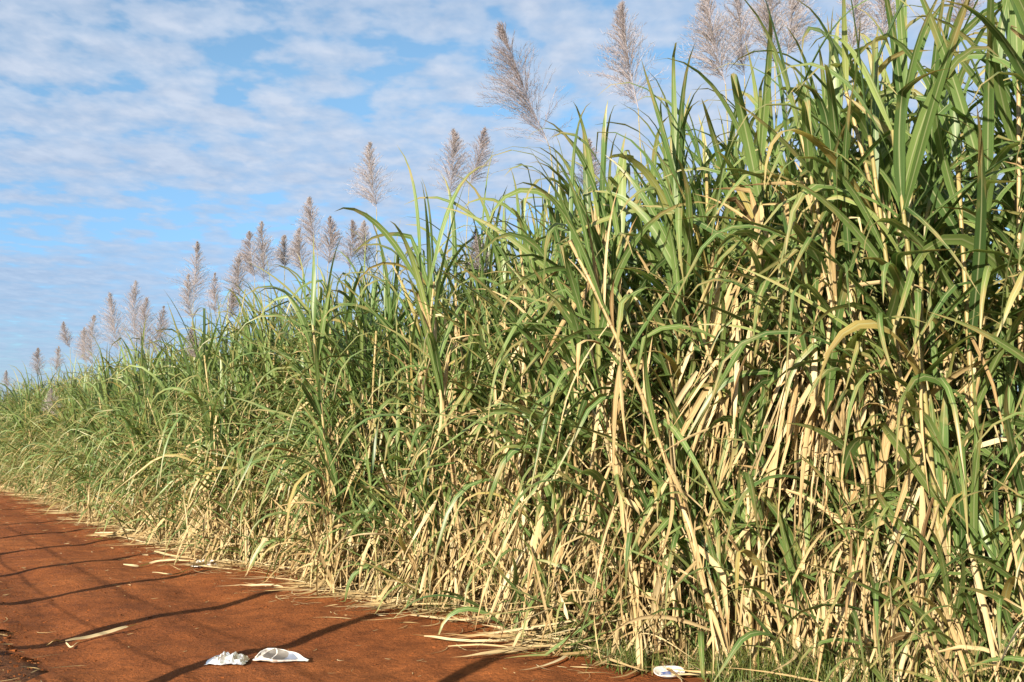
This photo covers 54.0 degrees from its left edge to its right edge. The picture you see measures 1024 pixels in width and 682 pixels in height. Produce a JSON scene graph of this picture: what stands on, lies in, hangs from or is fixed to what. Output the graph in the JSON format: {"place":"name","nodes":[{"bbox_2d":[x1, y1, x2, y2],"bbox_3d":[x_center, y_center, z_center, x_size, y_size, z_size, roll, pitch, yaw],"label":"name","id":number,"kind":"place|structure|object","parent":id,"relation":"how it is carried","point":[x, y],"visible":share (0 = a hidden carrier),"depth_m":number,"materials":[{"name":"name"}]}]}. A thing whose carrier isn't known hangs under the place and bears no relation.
{"place":"outdoors","nodes":[
{"label":"outdoors","id":0,"kind":"place"},
{"bbox_2d":[0,487,776,681],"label":"dirt road","id":1,"kind":"structure","parent":0,"point":[168,660],"depth_m":8.54,"materials":[{"name":"red soil"}]},
{"bbox_2d":[0,373,38,490],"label":"sugarcane clump","id":2,"kind":"object","parent":1,"relation":"on","point":[2,480],"visible":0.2,"depth_m":29.47,"materials":[{"name":"green plant"}]},
{"bbox_2d":[0,361,59,495],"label":"sugarcane clump","id":3,"kind":"object","parent":1,"relation":"on","point":[25,423],"visible":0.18,"depth_m":26.95,"materials":[{"name":"green plant"}]},
{"bbox_2d":[3,375,80,497],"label":"sugarcane clump","id":4,"kind":"object","parent":1,"relation":"on","point":[37,452],"visible":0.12,"depth_m":26.37,"materials":[{"name":"green plant"}]},
{"bbox_2d":[9,362,74,498],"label":"sugarcane clump","id":5,"kind":"object","parent":1,"relation":"on","point":[30,470],"visible":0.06,"depth_m":25.92,"materials":[{"name":"green plant"}]},
{"bbox_2d":[16,366,95,502],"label":"sugarcane clump","id":6,"kind":"object","parent":1,"relation":"on","point":[48,443],"visible":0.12,"depth_m":23.81,"materials":[{"name":"green plant"}]},
{"bbox_2d":[14,353,98,506],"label":"sugarcane clump","id":7,"kind":"object","parent":1,"relation":"on","point":[55,427],"visible":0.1,"depth_m":23.34,"materials":[{"name":"green plant"}]},
{"bbox_2d":[28,350,112,512],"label":"sugarcane clump","id":8,"kind":"object","parent":1,"relation":"on","point":[72,422],"visible":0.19,"depth_m":21.09,"materials":[{"name":"green plant"}]},
{"bbox_2d":[38,343,118,507],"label":"sugarcane clump","id":9,"kind":"object","parent":1,"relation":"on","point":[61,438],"visible":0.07,"depth_m":22.49,"materials":[{"name":"green plant"}]},
{"bbox_2d":[50,341,128,514],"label":"sugarcane clump","id":10,"kind":"object","parent":1,"relation":"on","point":[84,470],"visible":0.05,"depth_m":20.23,"materials":[{"name":"green plant"}]},
{"bbox_2d":[41,356,155,513],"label":"sugarcane clump","id":11,"kind":"object","parent":1,"relation":"on","point":[78,503],"visible":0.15,"depth_m":20.64,"materials":[{"name":"green plant"}]},
{"bbox_2d":[49,334,149,523],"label":"sugarcane clump","id":12,"kind":"object","parent":1,"relation":"on","point":[93,426],"visible":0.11,"depth_m":19.05,"materials":[{"name":"green plant"}]},
{"bbox_2d":[48,344,159,524],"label":"sugarcane clump","id":13,"kind":"object","parent":1,"relation":"on","point":[116,388],"visible":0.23,"depth_m":18.52,"materials":[{"name":"green plant"}]},
{"bbox_2d":[94,291,130,413],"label":"flowering sugarcane","id":14,"kind":"object","parent":1,"relation":"on","point":[113,328],"visible":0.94,"depth_m":20.28,"materials":[{"name":"plant"}]},
{"bbox_2d":[53,339,186,525],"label":"sugarcane clump","id":15,"kind":"object","parent":1,"relation":"on","point":[105,462],"visible":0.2,"depth_m":18.16,"materials":[{"name":"green plant"}]},
{"bbox_2d":[69,342,182,531],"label":"sugarcane clump","id":16,"kind":"object","parent":1,"relation":"on","point":[124,445],"visible":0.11,"depth_m":17.57,"materials":[{"name":"green plant"}]},
{"bbox_2d":[91,281,161,431],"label":"flowering sugarcane","id":17,"kind":"object","parent":1,"relation":"on","point":[134,291],"visible":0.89,"depth_m":19.41,"materials":[{"name":"plant"}]},
{"bbox_2d":[102,305,177,512],"bbox_3d":[-6.407,1.324,17.937,1.490,3.938,0.882,-1,-6,15],"label":"flowering sugarcane","id":18,"kind":"object","parent":1,"relation":"on","point":[162,321],"visible":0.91,"depth_m":17.93,"materials":[{"name":"plant"}]},
{"bbox_2d":[120,297,171,390],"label":"flowering sugarcane","id":19,"kind":"object","parent":1,"relation":"on","point":[143,309],"visible":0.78,"depth_m":19.20,"materials":[{"name":"plant"}]},
{"bbox_2d":[99,312,217,545],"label":"sugarcane clump","id":20,"kind":"object","parent":1,"relation":"on","point":[154,413],"visible":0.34,"depth_m":15.01,"materials":[{"name":"plant"}]},
{"bbox_2d":[113,310,229,540],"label":"sugarcane clump","id":21,"kind":"object","parent":1,"relation":"on","point":[162,472],"visible":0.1,"depth_m":15.71,"materials":[{"name":"plant"}]},
{"bbox_2d":[121,300,260,552],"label":"sugarcane clump","id":22,"kind":"object","parent":1,"relation":"on","point":[189,408],"visible":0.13,"depth_m":14.22,"materials":[{"name":"plant"}]},
{"bbox_2d":[112,281,316,565],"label":"sugarcane clump","id":23,"kind":"object","parent":1,"relation":"on","point":[214,525],"visible":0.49,"depth_m":12.87,"materials":[{"name":"plant"}]},
{"bbox_2d":[139,306,292,556],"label":"sugarcane clump","id":24,"kind":"object","parent":1,"relation":"on","point":[202,419],"visible":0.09,"depth_m":13.68,"materials":[{"name":"plant"}]},
{"bbox_2d":[204,651,249,664],"bbox_3d":[-2.007,2.232,7.103,0.291,0.077,0.226,0,-5,0],"label":"crumpled plastic bag","id":25,"kind":"object","parent":1,"relation":"on","point":[225,658],"visible":1,"depth_m":7.04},
{"bbox_2d":[160,254,305,568],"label":"sugarcane clump","id":26,"kind":"object","parent":1,"relation":"on","point":[232,547],"visible":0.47,"depth_m":12.71,"materials":[{"name":"plant"}]},
{"bbox_2d":[253,648,308,662],"bbox_3d":[-1.652,2.246,7.154,0.400,0.069,0.201,-2,-6,20],"label":"torn bag","id":27,"kind":"object","parent":1,"relation":"on","point":[275,655],"visible":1,"depth_m":7.21,"materials":[{"name":"white plastic"}]},
{"bbox_2d":[188,254,406,575],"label":"sugarcane clump","id":28,"kind":"object","parent":1,"relation":"on","point":[262,544],"visible":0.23,"depth_m":11.74,"materials":[{"name":"plant"}]},
{"bbox_2d":[0,504,595,681],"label":"soil clods","id":29,"kind":"object","parent":1,"relation":"on","point":[14,650],"visible":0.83,"depth_m":8.29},
{"bbox_2d":[239,231,408,578],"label":"sugarcane clump","id":30,"kind":"object","parent":1,"relation":"on","point":[332,371],"visible":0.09,"depth_m":11.60,"materials":[{"name":"plant"}]},
{"bbox_2d":[223,243,430,594],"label":"sugarcane clump","id":31,"kind":"object","parent":1,"relation":"on","point":[291,424],"visible":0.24,"depth_m":10.96,"materials":[{"name":"plant"}]},
{"bbox_2d":[219,224,450,601],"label":"sugarcane clump","id":32,"kind":"object","parent":1,"relation":"on","point":[333,538],"visible":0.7,"depth_m":10.37,"materials":[{"name":"plant"}]},
{"bbox_2d":[294,182,513,605],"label":"sugarcane clump","id":33,"kind":"object","parent":1,"relation":"on","point":[407,348],"visible":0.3,"depth_m":9.95,"materials":[{"name":"plant"}]},
{"bbox_2d":[337,226,511,545],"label":"sugarcane clump","id":34,"kind":"object","parent":1,"relation":"on","point":[453,305],"visible":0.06,"depth_m":10.82,"materials":[{"name":"plant"}]},
{"bbox_2d":[371,175,575,613],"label":"sugarcane clump","id":35,"kind":"object","parent":1,"relation":"on","point":[502,278],"visible":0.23,"depth_m":9.29,"materials":[{"name":"plant"}]},
{"bbox_2d":[371,139,609,635],"bbox_3d":[0.352,0.286,8.950,2.776,4.257,2.052,5,-8,-44],"label":"sugarcane clump","id":36,"kind":"object","parent":1,"relation":"on","point":[509,477],"visible":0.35,"depth_m":8.64,"materials":[{"name":"plant"}]},
{"bbox_2d":[467,596,633,657],"bbox_3d":[0.224,2.063,7.520,1.448,0.417,1.179,-3,-6,30],"label":"fallen leaf spray","id":37,"kind":"object","parent":1,"relation":"on","point":[555,645],"visible":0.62,"depth_m":7.46,"materials":[{"name":"beige plant"}]},
{"bbox_2d":[416,105,698,658],"bbox_3d":[0.413,0.226,8.196,2.630,4.275,2.482,5,-8,-44],"label":"sugarcane clump","id":38,"kind":"object","parent":1,"relation":"on","point":[538,540],"visible":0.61,"depth_m":7.85,"materials":[{"name":"plant"}]},
{"bbox_2d":[438,101,771,670],"bbox_3d":[0.712,0.129,7.883,2.633,4.422,2.483,0,-5,0],"label":"sugarcane clump","id":39,"kind":"object","parent":1,"relation":"on","point":[602,511],"visible":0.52,"depth_m":7.59,"materials":[{"name":"plant"}]},
{"bbox_2d":[488,201,727,677],"bbox_3d":[0.727,0.675,7.271,1.750,3.241,2.072,-2,-6,17],"label":"sugarcane","id":40,"kind":"object","parent":1,"relation":"on","point":[618,467],"visible":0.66,"depth_m":7.28,"materials":[{"name":"plant"}]},
{"bbox_2d":[488,103,730,677],"bbox_3d":[0.897,0.196,6.777,2.178,4.082,1.195,2,-6,-18],"label":"sugarcane","id":41,"kind":"object","parent":1,"relation":"on","point":[646,397],"visible":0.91,"depth_m":6.82,"materials":[{"name":"plant"}]},
{"bbox_2d":[637,383,839,679],"bbox_3d":[1.658,1.226,6.489,1.416,1.960,1.136,-3,-6,31],"label":"sugarcane","id":42,"kind":"object","parent":1,"relation":"on","point":[759,514],"visible":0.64,"depth_m":6.63,"materials":[{"name":"plant"}]},
{"bbox_2d":[699,296,941,681],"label":"sugarcane","id":43,"kind":"object","parent":1,"relation":"on","point":[846,548],"visible":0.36,"depth_m":6.35,"materials":[{"name":"plant"}]},
{"bbox_2d":[668,0,977,681],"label":"sugarcane","id":44,"kind":"object","parent":1,"relation":"on","point":[807,148],"visible":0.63,"depth_m":6.13,"materials":[{"name":"plant"}]},
{"bbox_2d":[679,0,1023,681],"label":"sugarcane clump","id":45,"kind":"object","parent":1,"relation":"on","point":[829,120],"visible":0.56,"depth_m":6.02,"materials":[{"name":"plant"}]},
{"bbox_2d":[753,0,1023,681],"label":"sugarcane clump","id":46,"kind":"object","parent":1,"relation":"on","point":[909,170],"visible":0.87,"depth_m":5.70,"materials":[{"name":"plant"}]},
{"bbox_2d":[874,389,1023,678],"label":"sugarcane","id":47,"kind":"object","parent":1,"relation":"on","point":[911,540],"visible":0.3,"depth_m":5.76,"materials":[{"name":"plant"}]},
{"bbox_2d":[897,0,1023,681],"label":"sugarcane clump","id":48,"kind":"object","parent":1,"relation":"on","point":[1016,65],"visible":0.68,"depth_m":5.34,"materials":[{"name":"plant"}]},
{"bbox_2d":[0,453,1020,681],"bbox_3d":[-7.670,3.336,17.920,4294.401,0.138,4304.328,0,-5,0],"label":"ground","id":49,"kind":"structure","parent":0,"point":[6,664],"depth_m":7.21,"materials":[{"name":"soil"}]},
{"bbox_2d":[21,367,109,512],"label":"sugarcane clump","id":50,"kind":"object","parent":49,"relation":"on","point":[62,446],"visible":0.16,"depth_m":21.59,"materials":[{"name":"green plant"}]},
{"bbox_2d":[66,314,109,494],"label":"flowering sugarcane","id":51,"kind":"object","parent":49,"relation":"on","point":[91,335],"visible":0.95,"depth_m":21.84,"materials":[{"name":"plant"}]},
{"bbox_2d":[78,319,197,539],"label":"sugarcane clump","id":52,"kind":"object","parent":49,"relation":"on","point":[139,418],"visible":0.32,"depth_m":16.05,"materials":[{"name":"plant"}]},
{"bbox_2d":[88,342,187,531],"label":"sugarcane clump","id":53,"kind":"object","parent":49,"relation":"on","point":[117,462],"visible":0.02,"depth_m":17.23,"materials":[{"name":"green plant"}]},
{"bbox_2d":[84,326,195,531],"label":"sugarcane clump","id":54,"kind":"object","parent":49,"relation":"on","point":[127,414],"visible":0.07,"depth_m":16.78,"materials":[{"name":"green plant"}]},
{"bbox_2d":[155,274,218,513],"bbox_3d":[-5.271,1.039,16.189,1.254,4.328,1.461,3,-6,-32],"label":"flowering sugarcane","id":55,"kind":"object","parent":49,"relation":"on","point":[189,287],"visible":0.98,"depth_m":16.39,"materials":[{"name":"plant"}]},
{"bbox_2d":[135,298,244,548],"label":"sugarcane clump","id":56,"kind":"object","parent":49,"relation":"on","point":[168,480],"visible":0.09,"depth_m":14.55,"materials":[{"name":"plant"}]},
{"bbox_2d":[165,241,214,378],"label":"flowering sugarcane","id":57,"kind":"object","parent":49,"relation":"on","point":[197,267],"visible":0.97,"depth_m":17.18,"materials":[{"name":"plant"}]},
{"bbox_2d":[164,272,229,383],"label":"flowering sugarcane","id":58,"kind":"object","parent":49,"relation":"on","point":[213,291],"visible":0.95,"depth_m":16.10,"materials":[{"name":"plant"}]},
{"bbox_2d":[128,315,284,541],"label":"sugarcane clump","id":59,"kind":"object","parent":49,"relation":"on","point":[190,426],"visible":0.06,"depth_m":15.24,"materials":[{"name":"plant"}]},
{"bbox_2d":[195,253,254,377],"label":"flowering sugarcane","id":60,"kind":"object","parent":49,"relation":"on","point":[238,270],"visible":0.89,"depth_m":15.36,"materials":[{"name":"plant"}]},
{"bbox_2d":[232,231,274,330],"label":"flowering sugarcane","id":61,"kind":"object","parent":49,"relation":"on","point":[248,239],"visible":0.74,"depth_m":16.20,"materials":[{"name":"plant"}]},
{"bbox_2d":[191,279,317,558],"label":"sugarcane clump","id":62,"kind":"object","parent":49,"relation":"on","point":[248,344],"visible":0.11,"depth_m":13.09,"materials":[{"name":"plant"}]},
{"bbox_2d":[184,277,325,544],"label":"sugarcane clump","id":63,"kind":"object","parent":49,"relation":"on","point":[271,335],"visible":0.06,"depth_m":13.77,"materials":[{"name":"plant"}]},
{"bbox_2d":[241,221,285,337],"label":"flowering sugarcane","id":64,"kind":"object","parent":49,"relation":"on","point":[262,247],"visible":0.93,"depth_m":15.04,"materials":[{"name":"plant"}]},
{"bbox_2d":[186,253,387,569],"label":"sugarcane clump","id":65,"kind":"object","parent":49,"relation":"on","point":[266,524],"visible":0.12,"depth_m":12.39,"materials":[{"name":"plant"}]},
{"bbox_2d":[284,228,317,421],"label":"flowering sugarcane","id":66,"kind":"object","parent":49,"relation":"on","point":[297,246],"visible":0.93,"depth_m":14.51,"materials":[{"name":"plant"}]},
{"bbox_2d":[288,196,328,299],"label":"flowering sugarcane","id":67,"kind":"object","parent":49,"relation":"on","point":[308,216],"visible":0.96,"depth_m":14.04,"materials":[{"name":"plant"}]},
{"bbox_2d":[231,274,392,524],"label":"sugarcane clump","id":68,"kind":"object","parent":49,"relation":"on","point":[293,349],"visible":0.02,"depth_m":12.71,"materials":[{"name":"plant"}]},
{"bbox_2d":[307,215,345,352],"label":"flowering sugarcane","id":69,"kind":"object","parent":49,"relation":"on","point":[333,239],"visible":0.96,"depth_m":13.03,"materials":[{"name":"plant"}]},
{"bbox_2d":[242,260,421,541],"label":"sugarcane clump","id":70,"kind":"object","parent":49,"relation":"on","point":[342,318],"visible":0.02,"depth_m":12.21,"materials":[{"name":"plant"}]},
{"bbox_2d":[265,273,422,520],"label":"sugarcane clump","id":71,"kind":"object","parent":49,"relation":"on","point":[356,333],"visible":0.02,"depth_m":11.71,"materials":[{"name":"plant"}]},
{"bbox_2d":[337,219,367,330],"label":"flowering sugarcane","id":72,"kind":"object","parent":49,"relation":"on","point":[353,228],"visible":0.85,"depth_m":13.68,"materials":[{"name":"plant"}]},
{"bbox_2d":[345,142,403,367],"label":"flowering sugarcane","id":73,"kind":"object","parent":49,"relation":"on","point":[369,164],"visible":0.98,"depth_m":13.62,"materials":[{"name":"plant"}]},
{"bbox_2d":[283,224,481,570],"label":"sugarcane clump","id":74,"kind":"object","parent":49,"relation":"on","point":[387,302],"visible":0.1,"depth_m":10.86,"materials":[{"name":"plant"}]},
{"bbox_2d":[324,147,530,617],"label":"sugarcane clump","id":75,"kind":"object","parent":49,"relation":"on","point":[432,525],"visible":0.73,"depth_m":9.40,"materials":[{"name":"plant"}]},
{"bbox_2d":[427,128,474,496],"bbox_3d":[-0.776,0.078,12.444,0.949,5.609,1.292,0,-5,0],"label":"flowering sugarcane","id":76,"kind":"object","parent":49,"relation":"on","point":[454,143],"visible":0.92,"depth_m":12.67,"materials":[{"name":"plant"}]},
{"bbox_2d":[0,486,920,681],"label":"straw litter","id":77,"kind":"object","parent":49,"relation":"on","point":[349,593],"visible":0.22,"depth_m":9.61,"materials":[{"name":"plant"}]},
{"bbox_2d":[393,197,535,590],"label":"sugarcane clump","id":78,"kind":"object","parent":49,"relation":"on","point":[459,276],"visible":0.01,"depth_m":10.43,"materials":[{"name":"plant"}]},
{"bbox_2d":[450,127,497,304],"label":"flowering sugarcane","id":79,"kind":"object","parent":49,"relation":"on","point":[484,144],"visible":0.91,"depth_m":12.57,"materials":[{"name":"plant"}]},
{"bbox_2d":[425,196,531,581],"bbox_3d":[-0.105,0.619,9.406,1.252,4.137,1.436,-1,-6,7],"label":"flowering sugarcane","id":80,"kind":"object","parent":49,"relation":"on","point":[475,245],"visible":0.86,"depth_m":9.46,"materials":[{"name":"plant"}]},
{"bbox_2d":[4,485,1023,681],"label":"grass","id":81,"kind":"structure","parent":49,"relation":"on","point":[790,669],"depth_m":6.43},
{"bbox_2d":[440,163,620,604],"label":"sugarcane clump","id":82,"kind":"object","parent":49,"relation":"on","point":[469,396],"visible":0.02,"depth_m":9.40,"materials":[{"name":"plant"}]},
{"bbox_2d":[476,21,587,518],"bbox_3d":[0.243,-0.325,9.335,1.245,5.555,1.556,0,-5,0],"label":"flowering sugarcane","id":83,"kind":"object","parent":49,"relation":"on","point":[502,34],"visible":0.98,"depth_m":9.50,"materials":[{"name":"plant"}]},
{"bbox_2d":[431,131,711,606],"bbox_3d":[0.820,0.189,9.336,2.696,4.538,2.798,5,-8,-43],"label":"sugarcane clump","id":84,"kind":"object","parent":49,"relation":"on","point":[561,332],"visible":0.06,"depth_m":9.31,"materials":[{"name":"plant"}]},
{"bbox_2d":[472,104,739,639],"bbox_3d":[0.952,0.181,8.750,2.423,4.440,2.316,-2,-6,19],"label":"sugarcane clump","id":85,"kind":"object","parent":49,"relation":"on","point":[635,285],"visible":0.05,"depth_m":8.72,"materials":[{"name":"plant"}]},
{"bbox_2d":[578,0,669,365],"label":"flowering sugarcane","id":86,"kind":"object","parent":49,"relation":"on","point":[619,20],"visible":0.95,"depth_m":9.20,"materials":[{"name":"plant"}]},
{"bbox_2d":[508,41,818,681],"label":"sugarcane clump","id":87,"kind":"object","parent":49,"relation":"on","point":[666,240],"visible":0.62,"depth_m":7.31,"materials":[{"name":"plant"}]},
{"bbox_2d":[579,97,809,624],"bbox_3d":[1.631,0.108,8.243,2.321,4.448,2.910,-3,-6,31],"label":"sugarcane clump","id":88,"kind":"object","parent":49,"relation":"on","point":[691,302],"visible":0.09,"depth_m":8.15,"materials":[{"name":"plant"}]},
{"bbox_2d":[571,12,884,679],"bbox_3d":[1.730,0.100,7.226,2.573,4.300,2.420,3,-6,-26],"label":"sugarcane clump","id":89,"kind":"object","parent":49,"relation":"on","point":[751,211],"visible":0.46,"depth_m":6.98,"materials":[{"name":"plant"}]},
{"bbox_2d":[675,0,798,501],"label":"flowering sugarcane","id":90,"kind":"object","parent":49,"relation":"on","point":[709,25],"visible":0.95,"depth_m":8.66,"materials":[{"name":"plant"}]},
{"bbox_2d":[700,0,799,566],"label":"flowering sugarcane","id":91,"kind":"object","parent":49,"relation":"on","point":[739,14],"visible":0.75,"depth_m":9.12,"materials":[{"name":"plant"}]},
{"bbox_2d":[716,0,820,544],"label":"flowering sugarcane","id":92,"kind":"object","parent":49,"relation":"on","point":[765,18],"visible":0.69,"depth_m":8.17,"materials":[{"name":"plant"}]},
{"bbox_2d":[612,43,931,633],"bbox_3d":[2.122,-0.024,8.235,2.510,4.708,2.816,0,-5,0],"label":"sugarcane clump","id":93,"kind":"object","parent":49,"relation":"on","point":[794,171],"visible":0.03,"depth_m":8.00,"materials":[{"name":"plant"}]},
{"bbox_2d":[753,0,829,614],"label":"flowering sugarcane","id":94,"kind":"object","parent":49,"relation":"on","point":[796,28],"visible":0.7,"depth_m":9.15,"materials":[{"name":"plant"}]},
{"bbox_2d":[637,11,1021,681],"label":"sugarcane clump","id":95,"kind":"object","parent":49,"relation":"on","point":[805,511],"visible":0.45,"depth_m":6.46,"materials":[{"name":"plant"}]},
{"bbox_2d":[825,0,882,621],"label":"flowering sugarcane","id":96,"kind":"object","parent":49,"relation":"on","point":[859,15],"visible":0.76,"depth_m":8.74,"materials":[{"name":"plant"}]},
{"bbox_2d":[686,14,1022,649],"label":"sugarcane clump","id":97,"kind":"object","parent":49,"relation":"on","point":[875,295],"visible":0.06,"depth_m":6.91,"materials":[{"name":"plant"}]},
{"bbox_2d":[730,0,1023,680],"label":"sugarcane clump","id":98,"kind":"object","parent":49,"relation":"on","point":[900,66],"visible":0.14,"depth_m":6.38,"materials":[{"name":"plant"}]},
{"bbox_2d":[852,0,910,594],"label":"flowering sugarcane","id":99,"kind":"object","parent":49,"relation":"on","point":[883,17],"visible":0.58,"depth_m":7.96,"materials":[{"name":"plant"}]},
{"bbox_2d":[850,0,1023,621],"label":"sugarcane clump","id":100,"kind":"object","parent":49,"relation":"on","point":[1006,199],"visible":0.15,"depth_m":6.43,"materials":[{"name":"plant"}]},
{"bbox_2d":[876,13,1023,481],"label":"sugarcane clump","id":101,"kind":"object","parent":49,"relation":"on","point":[1004,221],"visible":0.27,"depth_m":6.39,"materials":[{"name":"plant"}]},
{"bbox_2d":[920,0,986,556],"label":"flowering sugarcane","id":102,"kind":"object","parent":49,"relation":"on","point":[952,21],"visible":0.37,"depth_m":7.89,"materials":[{"name":"plant"}]},
{"bbox_2d":[0,0,1022,436],"label":"sky","id":103,"kind":"structure","parent":0,"point":[134,133],"materials":[{"name":"blue"}]},
{"bbox_2d":[18,67,1021,627],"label":"sugarcane field","id":104,"kind":"structure","parent":0,"point":[990,329],"depth_m":8.70,"materials":[{"name":"green plant"}]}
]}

